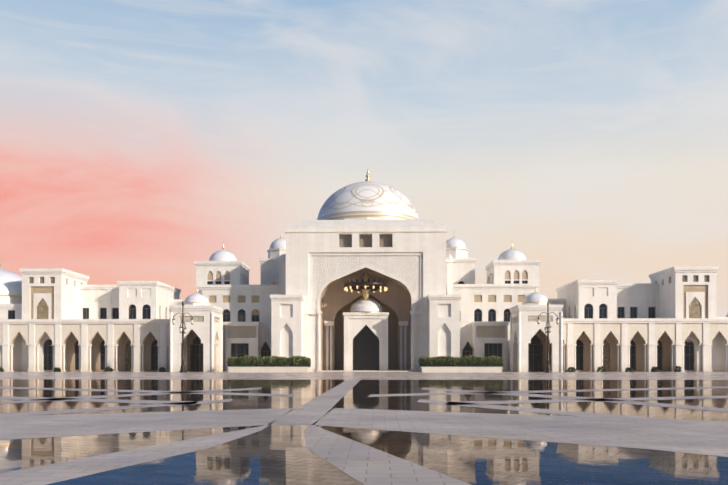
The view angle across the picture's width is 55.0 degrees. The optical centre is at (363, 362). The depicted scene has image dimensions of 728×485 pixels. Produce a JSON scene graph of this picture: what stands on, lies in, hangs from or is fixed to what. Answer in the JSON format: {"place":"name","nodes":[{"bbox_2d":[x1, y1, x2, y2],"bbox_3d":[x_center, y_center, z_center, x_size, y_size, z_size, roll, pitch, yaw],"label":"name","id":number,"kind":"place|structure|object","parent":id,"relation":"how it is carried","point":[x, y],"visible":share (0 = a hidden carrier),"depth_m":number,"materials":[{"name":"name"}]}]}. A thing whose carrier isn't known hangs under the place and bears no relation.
{"place":"outdoors","nodes":[
{"label":"outdoors","id":0,"kind":"place"},
{"bbox_2d":[0,371,727,379],"bbox_3d":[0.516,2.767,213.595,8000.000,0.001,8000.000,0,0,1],"label":"ground","id":1,"kind":"structure","parent":0,"point":[223,375],"depth_m":150.26,"materials":[{"name":"grey stone"}]},
{"bbox_2d":[172,302,193,372],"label":"lamp","id":2,"kind":"object","parent":1,"relation":"on","point":[182,329],"depth_m":195.40,"materials":[{"name":"brown metal"}]},
{"bbox_2d":[227,355,310,371],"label":"planter","id":3,"kind":"object","parent":1,"relation":"on","point":[246,363],"depth_m":197.45,"materials":[{"name":"stone"}]},
{"bbox_2d":[0,366,681,371],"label":"shrubs","id":4,"kind":"object","parent":1,"relation":"on","point":[569,369],"depth_m":206.34,"materials":[{"name":"green plant"}]},
{"bbox_2d":[0,379,727,484],"bbox_3d":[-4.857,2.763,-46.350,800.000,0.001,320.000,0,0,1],"label":"reflecting pool","id":5,"kind":"structure","parent":1,"relation":"on","point":[275,455],"depth_m":24.19,"materials":[{"name":"blue liquid"}]},
{"bbox_2d":[0,379,727,484],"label":"plaza bands","id":6,"kind":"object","parent":5,"relation":"on","point":[364,464],"visible":0.98,"depth_m":30.21,"materials":[{"name":"grey stone"}]},
{"bbox_2d":[0,241,727,371],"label":"palace wings","id":7,"kind":"object","parent":1,"relation":"on","point":[666,320],"depth_m":215.97},
{"bbox_2d":[0,262,727,371],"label":"palace ends","id":8,"kind":"object","parent":1,"relation":"on","point":[10,295],"depth_m":218.87,"materials":[{"name":"stone"}]},
{"bbox_2d":[259,217,475,371],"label":"palace","id":9,"kind":"structure","parent":1,"relation":"on","point":[321,320],"depth_m":214.33,"materials":[{"name":"stone"}]},
{"bbox_2d":[344,273,387,300],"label":"chandelier","id":10,"kind":"object","parent":9,"relation":"hanging from","point":[365,287],"depth_m":213.90,"materials":[{"name":"brown metal"}]},
{"bbox_2d":[317,171,418,219],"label":"dome","id":11,"kind":"structure","parent":9,"relation":"on","point":[367,197],"depth_m":244.51,"materials":[{"name":"white stone"}]},
{"bbox_2d":[418,355,503,372],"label":"planter","id":12,"kind":"object","parent":1,"relation":"on","point":[489,364],"depth_m":196.33,"materials":[{"name":"stone"}]},
{"bbox_2d":[537,301,558,372],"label":"lamp","id":13,"kind":"object","parent":1,"relation":"on","point":[548,328],"depth_m":193.33,"materials":[{"name":"brown metal"}]},
{"bbox_2d":[0,0,727,316],"label":"sky","id":14,"kind":"structure","parent":0,"point":[139,138],"materials":[{"name":"blue"}]}
]}

